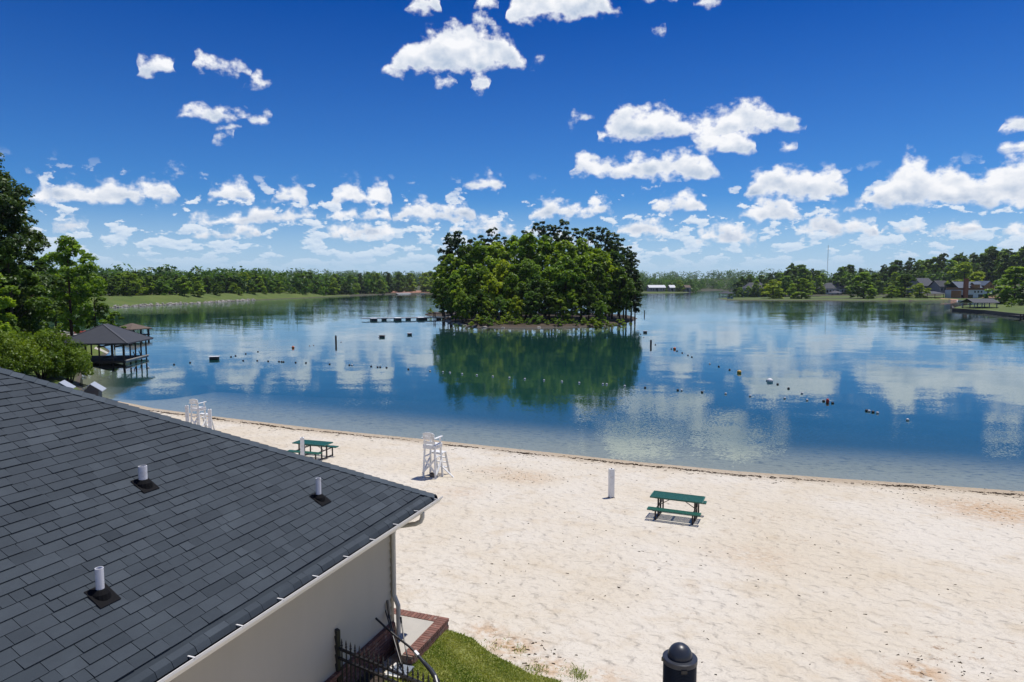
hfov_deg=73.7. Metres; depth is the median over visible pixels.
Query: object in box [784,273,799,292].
broadleaf tree
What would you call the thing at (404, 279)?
broadleaf tree
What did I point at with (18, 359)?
bush
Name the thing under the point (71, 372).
bush
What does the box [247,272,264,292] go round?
broadleaf tree
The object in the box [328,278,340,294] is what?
broadleaf tree
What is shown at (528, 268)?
broadleaf tree
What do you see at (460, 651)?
lawn
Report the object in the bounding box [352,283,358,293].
broadleaf tree
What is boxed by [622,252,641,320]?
pine tree
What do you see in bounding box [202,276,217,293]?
broadleaf tree
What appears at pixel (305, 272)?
broadleaf tree
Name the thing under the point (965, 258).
broadleaf tree
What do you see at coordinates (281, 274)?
broadleaf tree
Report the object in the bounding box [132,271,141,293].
pine tree
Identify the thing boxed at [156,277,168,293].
broadleaf tree
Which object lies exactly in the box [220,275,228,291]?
pine tree
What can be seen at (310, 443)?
picnic table
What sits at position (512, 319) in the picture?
shrub
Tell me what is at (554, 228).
pine tree
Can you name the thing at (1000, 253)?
broadleaf tree
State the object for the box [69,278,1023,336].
ground
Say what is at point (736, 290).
broadleaf tree
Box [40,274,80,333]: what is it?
broadleaf tree
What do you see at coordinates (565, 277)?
broadleaf tree
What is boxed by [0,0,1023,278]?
sky
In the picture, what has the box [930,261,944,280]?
pine tree
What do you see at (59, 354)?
bush
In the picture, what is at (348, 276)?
broadleaf tree
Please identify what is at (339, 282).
pine tree
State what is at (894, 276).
broadleaf tree
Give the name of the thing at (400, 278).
broadleaf tree
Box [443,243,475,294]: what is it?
broadleaf tree
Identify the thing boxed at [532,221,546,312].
pine tree
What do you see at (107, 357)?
canoe
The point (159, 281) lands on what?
broadleaf tree
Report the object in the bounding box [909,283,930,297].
broadleaf tree
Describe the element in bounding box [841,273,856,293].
broadleaf tree
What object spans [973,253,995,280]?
broadleaf tree
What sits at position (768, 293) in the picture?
broadleaf tree
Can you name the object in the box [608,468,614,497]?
white post
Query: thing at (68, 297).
broadleaf tree
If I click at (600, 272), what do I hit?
broadleaf tree
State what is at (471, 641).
grass
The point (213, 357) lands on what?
swim raft
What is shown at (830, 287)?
lake house
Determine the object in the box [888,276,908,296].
broadleaf tree
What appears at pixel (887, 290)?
broadleaf tree
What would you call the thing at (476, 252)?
broadleaf tree
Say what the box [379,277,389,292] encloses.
broadleaf tree
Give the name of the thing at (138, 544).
beach house
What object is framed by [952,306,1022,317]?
retaining wall
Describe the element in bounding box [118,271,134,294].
broadleaf tree
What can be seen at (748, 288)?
broadleaf tree
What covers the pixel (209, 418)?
white post
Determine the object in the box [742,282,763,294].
lake house
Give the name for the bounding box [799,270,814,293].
broadleaf tree
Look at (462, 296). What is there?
broadleaf tree
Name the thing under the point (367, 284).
broadleaf tree
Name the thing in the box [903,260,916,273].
pine tree
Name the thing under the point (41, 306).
broadleaf tree
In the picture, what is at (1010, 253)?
pine tree
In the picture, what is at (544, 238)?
broadleaf tree
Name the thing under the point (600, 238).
pine tree
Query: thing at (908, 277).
broadleaf tree
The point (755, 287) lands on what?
broadleaf tree
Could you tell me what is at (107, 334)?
boathouse
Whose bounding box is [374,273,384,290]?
broadleaf tree
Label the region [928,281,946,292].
lake house
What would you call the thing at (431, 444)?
lifeguard chair
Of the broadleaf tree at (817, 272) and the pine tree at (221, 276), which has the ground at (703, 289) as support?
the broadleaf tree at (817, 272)
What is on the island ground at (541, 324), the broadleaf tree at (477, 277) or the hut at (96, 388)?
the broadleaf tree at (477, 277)
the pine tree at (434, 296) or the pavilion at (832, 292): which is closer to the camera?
the pine tree at (434, 296)
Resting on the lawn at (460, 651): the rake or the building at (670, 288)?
the rake
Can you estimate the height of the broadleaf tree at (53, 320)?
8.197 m
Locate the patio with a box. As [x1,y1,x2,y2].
[394,608,448,665]
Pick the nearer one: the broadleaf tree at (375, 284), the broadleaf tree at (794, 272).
the broadleaf tree at (794, 272)
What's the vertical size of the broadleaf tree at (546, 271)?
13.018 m
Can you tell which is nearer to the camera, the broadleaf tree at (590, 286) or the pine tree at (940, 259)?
the broadleaf tree at (590, 286)
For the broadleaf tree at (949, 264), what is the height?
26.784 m
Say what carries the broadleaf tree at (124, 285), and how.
on the grass at (471, 641)
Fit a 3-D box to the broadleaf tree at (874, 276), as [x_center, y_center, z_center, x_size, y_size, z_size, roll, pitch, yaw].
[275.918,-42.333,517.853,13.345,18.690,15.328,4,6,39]
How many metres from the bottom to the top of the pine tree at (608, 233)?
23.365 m
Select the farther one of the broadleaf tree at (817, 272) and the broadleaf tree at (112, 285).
the broadleaf tree at (817, 272)
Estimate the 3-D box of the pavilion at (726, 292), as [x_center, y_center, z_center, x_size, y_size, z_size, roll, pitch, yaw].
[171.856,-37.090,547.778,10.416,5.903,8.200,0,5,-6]
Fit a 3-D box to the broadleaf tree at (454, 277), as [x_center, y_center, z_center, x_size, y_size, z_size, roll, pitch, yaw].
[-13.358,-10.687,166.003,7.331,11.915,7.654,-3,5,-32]
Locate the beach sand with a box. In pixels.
[118,401,1023,681]
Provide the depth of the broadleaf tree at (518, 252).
169.42 m
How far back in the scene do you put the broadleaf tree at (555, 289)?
154.92 m
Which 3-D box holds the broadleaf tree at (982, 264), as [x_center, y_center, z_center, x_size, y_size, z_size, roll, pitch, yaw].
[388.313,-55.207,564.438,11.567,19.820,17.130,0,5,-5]
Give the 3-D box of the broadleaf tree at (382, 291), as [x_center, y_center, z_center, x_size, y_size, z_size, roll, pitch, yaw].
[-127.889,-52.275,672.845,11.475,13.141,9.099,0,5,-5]
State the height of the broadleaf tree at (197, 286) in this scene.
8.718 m
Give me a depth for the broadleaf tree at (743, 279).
656.75 m
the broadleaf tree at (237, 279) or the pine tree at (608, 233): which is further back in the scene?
the broadleaf tree at (237, 279)
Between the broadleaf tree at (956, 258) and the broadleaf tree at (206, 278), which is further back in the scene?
the broadleaf tree at (956, 258)
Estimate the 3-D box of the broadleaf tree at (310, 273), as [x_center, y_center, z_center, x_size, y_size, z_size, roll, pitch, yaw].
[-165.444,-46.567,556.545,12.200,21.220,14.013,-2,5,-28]
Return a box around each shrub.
[471,314,486,324]
[481,315,495,325]
[500,314,508,323]
[506,316,518,323]
[531,315,541,324]
[586,317,600,326]
[599,319,608,326]
[615,319,625,324]
[1004,299,1017,306]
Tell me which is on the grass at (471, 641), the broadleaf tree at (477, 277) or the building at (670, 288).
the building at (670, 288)
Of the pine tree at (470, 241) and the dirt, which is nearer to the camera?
the pine tree at (470, 241)
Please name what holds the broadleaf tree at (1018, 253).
on the ground at (703, 289)
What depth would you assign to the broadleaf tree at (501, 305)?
154.28 m
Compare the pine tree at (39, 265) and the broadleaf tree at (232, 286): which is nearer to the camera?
the pine tree at (39, 265)
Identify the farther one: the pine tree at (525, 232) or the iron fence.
the pine tree at (525, 232)
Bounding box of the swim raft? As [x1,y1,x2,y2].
[209,356,218,359]
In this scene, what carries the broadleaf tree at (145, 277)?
on the grass at (471, 641)
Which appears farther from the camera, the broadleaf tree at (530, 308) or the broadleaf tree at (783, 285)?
the broadleaf tree at (783, 285)
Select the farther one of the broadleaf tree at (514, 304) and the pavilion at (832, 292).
the pavilion at (832, 292)
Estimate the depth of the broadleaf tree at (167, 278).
379.91 m
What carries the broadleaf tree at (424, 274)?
on the dirt
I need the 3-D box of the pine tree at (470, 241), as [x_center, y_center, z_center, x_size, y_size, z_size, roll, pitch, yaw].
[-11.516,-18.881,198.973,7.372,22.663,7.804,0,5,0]
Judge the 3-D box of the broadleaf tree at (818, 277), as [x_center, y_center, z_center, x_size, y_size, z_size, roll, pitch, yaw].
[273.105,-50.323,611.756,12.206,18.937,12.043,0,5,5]
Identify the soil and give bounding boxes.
[356,671,385,681]
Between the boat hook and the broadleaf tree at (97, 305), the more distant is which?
the broadleaf tree at (97, 305)
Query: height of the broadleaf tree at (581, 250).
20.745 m
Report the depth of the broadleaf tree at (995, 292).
344.82 m
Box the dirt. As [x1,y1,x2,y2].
[388,291,428,292]
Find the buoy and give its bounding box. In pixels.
[767,378,772,383]
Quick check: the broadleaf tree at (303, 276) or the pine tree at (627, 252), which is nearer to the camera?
the pine tree at (627, 252)
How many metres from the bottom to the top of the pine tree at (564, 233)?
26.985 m
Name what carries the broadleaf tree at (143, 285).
on the grass at (471, 641)
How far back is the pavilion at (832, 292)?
591.52 m
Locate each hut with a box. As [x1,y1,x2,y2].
[58,380,75,388]
[81,381,105,396]
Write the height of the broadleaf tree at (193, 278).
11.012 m
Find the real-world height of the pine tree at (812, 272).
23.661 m
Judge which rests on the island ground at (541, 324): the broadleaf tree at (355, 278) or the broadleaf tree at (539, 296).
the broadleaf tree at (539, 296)
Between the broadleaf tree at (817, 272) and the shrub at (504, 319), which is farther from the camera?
the broadleaf tree at (817, 272)
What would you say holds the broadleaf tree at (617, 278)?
on the island ground at (541, 324)
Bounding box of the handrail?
[375,617,438,681]
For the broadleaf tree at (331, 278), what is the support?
on the grass at (471, 641)
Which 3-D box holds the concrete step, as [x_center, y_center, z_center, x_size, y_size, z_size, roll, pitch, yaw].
[-2.081,6.270,12.648,0.405,0.365,0.430,2,5,20]
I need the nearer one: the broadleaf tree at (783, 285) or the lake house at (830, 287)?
the broadleaf tree at (783, 285)
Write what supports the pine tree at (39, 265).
on the grass at (471, 641)
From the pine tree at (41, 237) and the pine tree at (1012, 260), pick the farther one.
the pine tree at (1012, 260)
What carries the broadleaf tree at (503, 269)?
on the island ground at (541, 324)
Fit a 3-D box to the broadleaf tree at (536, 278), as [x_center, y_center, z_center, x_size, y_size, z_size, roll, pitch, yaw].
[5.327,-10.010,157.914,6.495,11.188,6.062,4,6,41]
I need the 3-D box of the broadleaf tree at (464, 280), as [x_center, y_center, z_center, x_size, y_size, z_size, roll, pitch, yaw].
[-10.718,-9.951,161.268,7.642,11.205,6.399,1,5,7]
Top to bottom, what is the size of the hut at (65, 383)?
1.183 m
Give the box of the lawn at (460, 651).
[386,631,558,681]
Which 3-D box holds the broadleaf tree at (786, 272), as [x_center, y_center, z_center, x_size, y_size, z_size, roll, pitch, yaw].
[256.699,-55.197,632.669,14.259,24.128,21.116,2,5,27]
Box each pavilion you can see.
[719,291,734,296]
[828,291,841,294]
[921,291,944,297]
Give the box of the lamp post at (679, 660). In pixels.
[661,642,697,681]
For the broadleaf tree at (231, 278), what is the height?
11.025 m
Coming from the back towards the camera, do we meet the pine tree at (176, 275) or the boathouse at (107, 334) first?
the pine tree at (176, 275)
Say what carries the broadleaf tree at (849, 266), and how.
on the ground at (703, 289)
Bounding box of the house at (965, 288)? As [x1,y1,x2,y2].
[945,278,995,297]
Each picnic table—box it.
[287,440,338,459]
[647,490,706,524]
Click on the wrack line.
(911, 486)
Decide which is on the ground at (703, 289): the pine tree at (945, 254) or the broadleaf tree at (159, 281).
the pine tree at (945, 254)
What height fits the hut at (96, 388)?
1.516 m
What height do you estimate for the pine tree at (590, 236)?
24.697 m
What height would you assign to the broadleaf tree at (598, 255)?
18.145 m
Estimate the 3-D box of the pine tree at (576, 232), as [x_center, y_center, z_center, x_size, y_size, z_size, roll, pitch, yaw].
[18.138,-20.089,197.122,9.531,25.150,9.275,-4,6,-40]
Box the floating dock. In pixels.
[362,312,446,320]
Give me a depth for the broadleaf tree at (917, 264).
622.19 m
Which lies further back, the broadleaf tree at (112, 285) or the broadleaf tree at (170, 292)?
the broadleaf tree at (170, 292)
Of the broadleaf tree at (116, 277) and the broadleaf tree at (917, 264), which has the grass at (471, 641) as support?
the broadleaf tree at (116, 277)
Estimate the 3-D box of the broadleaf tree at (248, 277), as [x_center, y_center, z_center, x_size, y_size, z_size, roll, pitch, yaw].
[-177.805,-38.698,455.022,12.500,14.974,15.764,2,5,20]
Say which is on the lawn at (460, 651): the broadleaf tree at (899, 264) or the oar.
the oar
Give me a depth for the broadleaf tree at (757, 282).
608.69 m
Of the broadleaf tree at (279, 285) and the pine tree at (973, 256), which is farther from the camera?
the pine tree at (973, 256)
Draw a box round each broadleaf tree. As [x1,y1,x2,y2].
[0,246,55,333]
[0,273,20,345]
[27,296,64,332]
[32,235,107,335]
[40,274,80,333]
[71,288,110,328]
[99,311,126,346]
[105,278,119,295]
[108,275,125,295]
[117,279,134,295]
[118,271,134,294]
[119,273,148,295]
[138,282,149,294]
[142,275,157,293]
[145,276,158,294]
[151,278,171,294]
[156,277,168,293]
[164,275,175,293]
[164,279,175,294]
[174,276,193,295]
[183,272,198,291]
[187,276,196,293]
[189,281,204,296]
[191,276,206,294]
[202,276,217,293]
[209,282,222,294]
[211,275,224,293]
[227,276,234,291]
[228,283,239,293]
[232,276,245,290]
[240,272,253,292]
[245,281,260,293]
[246,271,257,292]
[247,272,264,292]
[253,276,265,292]
[267,280,275,292]
[274,282,284,291]
[277,273,286,291]
[292,272,304,291]
[299,274,310,291]
[303,271,312,286]
[305,271,313,291]
[319,276,331,294]
[327,275,337,294]
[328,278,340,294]
[337,277,348,293]
[346,274,356,293]
[346,276,360,293]
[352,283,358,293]
[361,275,371,292]
[364,275,381,293]
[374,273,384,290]
[376,282,387,293]
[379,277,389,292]
[391,271,403,291]
[400,275,408,291]
[405,273,415,291]
[410,273,417,290]
[416,272,432,291]
[420,277,431,291]
[429,254,468,316]
[435,286,454,319]
[442,273,466,319]
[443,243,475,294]
[450,275,475,320]
[451,290,470,322]
[458,240,503,293]
[461,295,480,320]
[467,263,495,318]
[470,289,491,320]
[473,271,507,315]
[479,301,496,320]
[481,241,513,316]
[486,259,516,317]
[491,295,508,319]
[494,235,543,272]
[498,272,525,316]
[506,233,550,316]
[507,295,525,319]
[508,259,540,318]
[510,283,531,312]
[521,273,548,317]
[522,291,540,321]
[527,234,561,315]
[533,280,555,321]
[537,266,564,319]
[542,239,586,316]
[543,283,565,321]
[548,255,585,313]
[550,293,570,321]
[562,255,599,320]
[562,289,584,322]
[568,237,606,287]
[576,280,600,320]
[580,263,612,310]
[583,247,618,315]
[587,257,630,319]
[593,300,609,318]
[607,267,639,320]
[608,250,631,318]
[675,280,685,291]
[730,288,741,295]
[732,276,747,290]
[733,287,744,294]
[743,286,751,295]
[745,274,754,284]
[749,283,761,295]
[752,280,763,294]
[761,279,786,298]
[767,272,780,293]
[772,272,783,292]
[773,276,796,296]
[781,269,791,285]
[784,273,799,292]
[786,263,797,275]
[786,278,816,298]
[787,269,797,277]
[792,267,814,291]
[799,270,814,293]
[811,275,824,293]
[814,270,822,287]
[818,273,828,283]
[827,272,839,282]
[832,276,842,286]
[835,267,846,284]
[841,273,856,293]
[844,264,856,274]
[845,272,877,298]
[867,273,884,295]
[875,273,890,290]
[881,265,904,282]
[882,285,899,297]
[887,272,897,286]
[888,259,904,272]
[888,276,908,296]
[890,274,920,297]
[908,261,923,277]
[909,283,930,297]
[916,265,927,277]
[923,257,943,275]
[927,263,940,278]
[941,259,957,279]
[944,262,984,284]
[945,254,960,272]
[961,255,977,280]
[968,252,978,266]
[969,272,984,281]
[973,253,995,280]
[975,262,988,276]
[983,277,1019,301]
[985,246,999,266]
[992,253,1010,278]
[994,251,1008,279]
[995,266,1023,303]
[1009,248,1022,277]
[1009,283,1023,305]
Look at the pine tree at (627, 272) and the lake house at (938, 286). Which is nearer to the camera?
the pine tree at (627, 272)
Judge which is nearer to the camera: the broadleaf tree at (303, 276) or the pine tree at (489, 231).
the pine tree at (489, 231)
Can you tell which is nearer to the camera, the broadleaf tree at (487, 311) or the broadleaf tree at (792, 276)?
the broadleaf tree at (487, 311)
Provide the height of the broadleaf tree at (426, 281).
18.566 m
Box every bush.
[0,327,56,374]
[7,326,92,378]
[43,348,93,382]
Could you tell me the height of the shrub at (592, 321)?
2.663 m
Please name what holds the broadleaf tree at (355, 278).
on the ground at (703, 289)
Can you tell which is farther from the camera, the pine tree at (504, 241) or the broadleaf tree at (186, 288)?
the broadleaf tree at (186, 288)
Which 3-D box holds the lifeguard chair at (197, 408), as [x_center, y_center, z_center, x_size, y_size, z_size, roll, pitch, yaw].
[-18.084,4.359,40.260,1.189,2.112,1.376,1,5,14]
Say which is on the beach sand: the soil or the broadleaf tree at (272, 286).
the soil
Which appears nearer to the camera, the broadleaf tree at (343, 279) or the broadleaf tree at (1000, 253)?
the broadleaf tree at (1000, 253)
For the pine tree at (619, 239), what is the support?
on the island ground at (541, 324)
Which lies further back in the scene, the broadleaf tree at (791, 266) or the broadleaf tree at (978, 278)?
the broadleaf tree at (791, 266)
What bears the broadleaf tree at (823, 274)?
on the ground at (703, 289)
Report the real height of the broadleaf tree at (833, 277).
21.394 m
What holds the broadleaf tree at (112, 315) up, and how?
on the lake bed
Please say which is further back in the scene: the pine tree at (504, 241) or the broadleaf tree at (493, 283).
the pine tree at (504, 241)
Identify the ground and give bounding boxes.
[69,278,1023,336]
[425,312,636,327]
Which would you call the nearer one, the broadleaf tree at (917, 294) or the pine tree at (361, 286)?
the broadleaf tree at (917, 294)
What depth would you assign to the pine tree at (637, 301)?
167.24 m
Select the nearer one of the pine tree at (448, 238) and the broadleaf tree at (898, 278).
the pine tree at (448, 238)
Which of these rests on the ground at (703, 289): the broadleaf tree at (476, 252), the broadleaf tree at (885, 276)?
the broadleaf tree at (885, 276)
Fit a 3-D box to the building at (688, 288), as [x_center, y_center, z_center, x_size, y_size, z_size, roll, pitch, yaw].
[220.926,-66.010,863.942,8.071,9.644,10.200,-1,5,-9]
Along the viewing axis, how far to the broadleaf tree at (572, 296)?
153.20 m
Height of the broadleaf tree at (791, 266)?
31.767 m
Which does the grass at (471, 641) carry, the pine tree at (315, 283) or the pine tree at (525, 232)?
the pine tree at (315, 283)
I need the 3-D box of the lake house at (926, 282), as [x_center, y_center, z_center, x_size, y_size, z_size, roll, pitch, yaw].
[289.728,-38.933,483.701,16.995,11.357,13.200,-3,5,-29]
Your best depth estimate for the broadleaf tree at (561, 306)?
152.34 m
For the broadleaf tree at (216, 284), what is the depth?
393.55 m
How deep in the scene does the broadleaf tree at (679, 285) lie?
863.19 m
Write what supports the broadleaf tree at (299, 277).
on the grass at (471, 641)
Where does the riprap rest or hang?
on the grass at (471, 641)
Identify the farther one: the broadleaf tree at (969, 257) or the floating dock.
the broadleaf tree at (969, 257)
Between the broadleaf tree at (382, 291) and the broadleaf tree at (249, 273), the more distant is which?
the broadleaf tree at (382, 291)
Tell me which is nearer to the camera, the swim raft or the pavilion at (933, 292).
the swim raft
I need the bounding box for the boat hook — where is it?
[400,617,407,660]
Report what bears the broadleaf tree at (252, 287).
on the grass at (471, 641)
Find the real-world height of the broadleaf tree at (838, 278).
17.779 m
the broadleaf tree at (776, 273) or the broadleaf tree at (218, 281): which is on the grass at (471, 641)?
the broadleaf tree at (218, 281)
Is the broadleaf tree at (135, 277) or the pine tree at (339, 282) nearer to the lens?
the broadleaf tree at (135, 277)
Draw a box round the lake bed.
[83,359,1023,490]
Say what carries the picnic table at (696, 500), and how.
on the beach sand
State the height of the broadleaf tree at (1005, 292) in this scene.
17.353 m
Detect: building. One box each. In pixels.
[646,285,665,291]
[667,285,674,291]
[683,285,690,291]
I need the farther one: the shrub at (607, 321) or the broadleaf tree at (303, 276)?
the broadleaf tree at (303, 276)
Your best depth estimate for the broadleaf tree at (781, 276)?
624.38 m
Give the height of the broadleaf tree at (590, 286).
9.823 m
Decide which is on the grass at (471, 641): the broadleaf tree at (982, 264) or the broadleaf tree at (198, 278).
the broadleaf tree at (198, 278)
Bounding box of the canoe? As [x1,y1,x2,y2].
[101,355,115,359]
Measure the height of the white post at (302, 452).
1.360 m
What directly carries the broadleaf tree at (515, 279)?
on the island ground at (541, 324)
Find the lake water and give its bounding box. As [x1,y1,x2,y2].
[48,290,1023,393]
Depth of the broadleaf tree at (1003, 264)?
543.40 m
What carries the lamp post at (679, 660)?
on the beach sand
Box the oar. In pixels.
[386,600,399,664]
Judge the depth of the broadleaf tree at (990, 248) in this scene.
592.00 m
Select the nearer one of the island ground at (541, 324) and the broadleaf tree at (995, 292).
the island ground at (541, 324)
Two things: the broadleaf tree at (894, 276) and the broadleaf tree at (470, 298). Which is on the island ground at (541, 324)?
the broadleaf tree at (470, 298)
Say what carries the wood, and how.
on the ground at (703, 289)
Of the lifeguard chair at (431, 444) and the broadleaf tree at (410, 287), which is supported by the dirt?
the broadleaf tree at (410, 287)
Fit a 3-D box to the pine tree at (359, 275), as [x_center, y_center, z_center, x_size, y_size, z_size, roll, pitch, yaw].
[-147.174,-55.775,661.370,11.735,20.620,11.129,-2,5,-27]
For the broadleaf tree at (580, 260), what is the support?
on the island ground at (541, 324)
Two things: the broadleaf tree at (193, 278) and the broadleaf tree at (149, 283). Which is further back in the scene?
the broadleaf tree at (193, 278)
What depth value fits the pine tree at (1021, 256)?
552.36 m
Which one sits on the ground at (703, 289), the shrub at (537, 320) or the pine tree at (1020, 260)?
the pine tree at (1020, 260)
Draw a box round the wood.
[28,258,1022,295]
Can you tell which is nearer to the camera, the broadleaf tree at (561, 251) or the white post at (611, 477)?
the white post at (611, 477)
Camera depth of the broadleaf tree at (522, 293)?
158.19 m
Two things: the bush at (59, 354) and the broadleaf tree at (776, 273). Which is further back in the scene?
the broadleaf tree at (776, 273)
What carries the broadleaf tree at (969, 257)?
on the ground at (703, 289)
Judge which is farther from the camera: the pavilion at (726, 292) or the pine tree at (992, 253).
the pine tree at (992, 253)
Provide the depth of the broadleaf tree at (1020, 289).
271.55 m
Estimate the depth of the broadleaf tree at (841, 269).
624.85 m
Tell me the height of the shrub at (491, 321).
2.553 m
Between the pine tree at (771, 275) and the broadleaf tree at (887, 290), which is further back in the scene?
the pine tree at (771, 275)
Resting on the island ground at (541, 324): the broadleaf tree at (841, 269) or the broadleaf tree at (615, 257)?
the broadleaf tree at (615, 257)
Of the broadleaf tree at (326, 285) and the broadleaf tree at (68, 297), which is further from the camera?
the broadleaf tree at (326, 285)
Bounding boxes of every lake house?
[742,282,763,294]
[817,281,847,293]
[906,278,931,292]
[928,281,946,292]
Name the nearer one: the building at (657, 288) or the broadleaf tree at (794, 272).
the broadleaf tree at (794, 272)
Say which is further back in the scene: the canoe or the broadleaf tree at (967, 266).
the broadleaf tree at (967, 266)
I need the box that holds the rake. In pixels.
[385,610,411,681]
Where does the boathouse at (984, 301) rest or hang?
on the grass at (471, 641)
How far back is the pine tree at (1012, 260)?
537.38 m
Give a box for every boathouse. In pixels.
[58,323,152,364]
[120,323,151,335]
[960,298,999,308]
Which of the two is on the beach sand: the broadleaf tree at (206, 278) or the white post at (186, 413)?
the white post at (186, 413)
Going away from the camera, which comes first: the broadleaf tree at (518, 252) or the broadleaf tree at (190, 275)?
the broadleaf tree at (518, 252)
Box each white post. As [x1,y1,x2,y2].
[185,405,188,421]
[208,409,211,428]
[300,437,304,455]
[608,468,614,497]
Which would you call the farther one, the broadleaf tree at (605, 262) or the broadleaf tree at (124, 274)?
the broadleaf tree at (124, 274)
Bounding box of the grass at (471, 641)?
[21,291,1023,681]
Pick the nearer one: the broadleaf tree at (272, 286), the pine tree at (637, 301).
the pine tree at (637, 301)
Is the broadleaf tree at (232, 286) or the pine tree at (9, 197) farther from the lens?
the broadleaf tree at (232, 286)
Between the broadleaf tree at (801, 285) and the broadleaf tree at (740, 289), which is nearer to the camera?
the broadleaf tree at (801, 285)
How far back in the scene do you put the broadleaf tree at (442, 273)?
176.01 m
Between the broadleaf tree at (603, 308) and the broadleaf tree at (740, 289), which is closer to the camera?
the broadleaf tree at (603, 308)
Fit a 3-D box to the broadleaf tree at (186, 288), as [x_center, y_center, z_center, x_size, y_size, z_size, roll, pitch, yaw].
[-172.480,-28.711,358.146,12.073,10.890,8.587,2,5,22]
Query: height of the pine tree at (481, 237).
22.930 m
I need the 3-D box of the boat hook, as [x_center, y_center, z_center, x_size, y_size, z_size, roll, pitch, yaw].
[-2.044,5.615,12.907,0.049,0.508,0.760,-2,5,-18]
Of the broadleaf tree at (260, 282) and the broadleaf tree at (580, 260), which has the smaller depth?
the broadleaf tree at (580, 260)
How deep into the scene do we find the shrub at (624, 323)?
156.16 m
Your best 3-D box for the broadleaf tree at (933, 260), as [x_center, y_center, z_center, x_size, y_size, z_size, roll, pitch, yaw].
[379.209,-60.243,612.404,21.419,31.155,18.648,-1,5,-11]
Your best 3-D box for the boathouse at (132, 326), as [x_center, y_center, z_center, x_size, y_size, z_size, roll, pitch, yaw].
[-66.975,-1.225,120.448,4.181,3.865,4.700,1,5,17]
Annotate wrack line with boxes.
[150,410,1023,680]
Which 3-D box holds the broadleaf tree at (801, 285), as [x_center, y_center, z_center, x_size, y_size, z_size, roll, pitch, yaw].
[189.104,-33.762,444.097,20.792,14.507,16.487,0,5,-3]
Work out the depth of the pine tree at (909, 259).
645.50 m
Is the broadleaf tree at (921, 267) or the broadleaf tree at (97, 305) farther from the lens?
the broadleaf tree at (921, 267)
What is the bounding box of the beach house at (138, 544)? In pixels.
[0,367,442,681]
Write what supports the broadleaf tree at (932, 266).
on the ground at (703, 289)
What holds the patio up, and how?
on the beach sand
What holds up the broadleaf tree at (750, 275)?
on the ground at (703, 289)
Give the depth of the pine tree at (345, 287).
599.84 m
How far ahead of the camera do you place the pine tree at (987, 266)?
554.73 m
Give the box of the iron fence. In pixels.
[334,628,444,681]
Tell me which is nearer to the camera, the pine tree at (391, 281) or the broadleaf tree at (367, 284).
the broadleaf tree at (367, 284)
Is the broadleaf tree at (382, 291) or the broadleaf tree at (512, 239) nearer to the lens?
the broadleaf tree at (512, 239)
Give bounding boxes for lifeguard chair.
[189,399,214,429]
[421,432,453,478]
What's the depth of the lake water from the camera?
109.76 m
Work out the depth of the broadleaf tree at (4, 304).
60.25 m
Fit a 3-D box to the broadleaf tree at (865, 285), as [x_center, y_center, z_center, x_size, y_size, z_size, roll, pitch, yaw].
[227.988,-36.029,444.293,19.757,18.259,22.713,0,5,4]
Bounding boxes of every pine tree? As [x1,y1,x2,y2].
[0,152,64,338]
[0,169,63,335]
[16,253,54,331]
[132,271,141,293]
[170,274,179,293]
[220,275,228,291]
[311,280,318,293]
[336,278,342,294]
[342,281,348,293]
[356,273,366,293]
[358,279,364,293]
[386,273,395,292]
[431,255,446,316]
[436,232,458,314]
[445,230,469,273]
[464,237,476,308]
[476,235,487,263]
[482,227,502,254]
[501,237,513,256]
[519,230,536,259]
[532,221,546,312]
[542,224,562,293]
[555,219,575,312]
[569,228,583,247]
[577,227,601,314]
[594,226,612,250]
[603,230,620,316]
[611,234,625,315]
[615,257,633,319]
[619,246,643,317]
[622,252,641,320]
[627,269,643,321]
[768,273,774,281]
[810,268,817,286]
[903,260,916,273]
[905,257,917,273]
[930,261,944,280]
[937,255,946,278]
[939,253,948,267]
[970,254,979,269]
[979,254,994,281]
[988,250,998,280]
[988,260,1001,282]
[1006,258,1017,277]
[1007,252,1020,272]
[1017,249,1023,277]
[1017,258,1023,279]
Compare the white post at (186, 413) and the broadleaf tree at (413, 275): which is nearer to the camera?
the white post at (186, 413)
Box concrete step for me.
[385,662,413,678]
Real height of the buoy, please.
0.500 m
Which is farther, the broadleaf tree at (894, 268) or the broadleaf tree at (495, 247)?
the broadleaf tree at (894, 268)
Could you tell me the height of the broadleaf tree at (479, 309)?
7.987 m
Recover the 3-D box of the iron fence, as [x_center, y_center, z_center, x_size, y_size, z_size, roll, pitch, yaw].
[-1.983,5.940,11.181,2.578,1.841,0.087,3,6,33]
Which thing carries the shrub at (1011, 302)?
on the grass at (471, 641)
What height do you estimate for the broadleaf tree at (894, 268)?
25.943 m
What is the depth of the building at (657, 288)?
860.15 m
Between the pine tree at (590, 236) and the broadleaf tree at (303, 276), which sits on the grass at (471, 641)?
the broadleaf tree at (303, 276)
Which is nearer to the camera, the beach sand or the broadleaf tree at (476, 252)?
the beach sand
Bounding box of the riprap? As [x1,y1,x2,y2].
[113,298,254,306]
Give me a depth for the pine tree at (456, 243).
187.37 m
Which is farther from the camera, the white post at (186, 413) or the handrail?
the white post at (186, 413)
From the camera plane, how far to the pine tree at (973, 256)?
593.68 m
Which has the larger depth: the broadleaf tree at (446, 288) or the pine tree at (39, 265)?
the broadleaf tree at (446, 288)
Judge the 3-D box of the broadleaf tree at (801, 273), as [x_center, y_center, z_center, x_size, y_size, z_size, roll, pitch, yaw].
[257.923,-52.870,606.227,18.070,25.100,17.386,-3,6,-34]
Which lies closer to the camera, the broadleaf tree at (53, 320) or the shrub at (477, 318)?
the broadleaf tree at (53, 320)
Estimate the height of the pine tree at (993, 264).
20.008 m

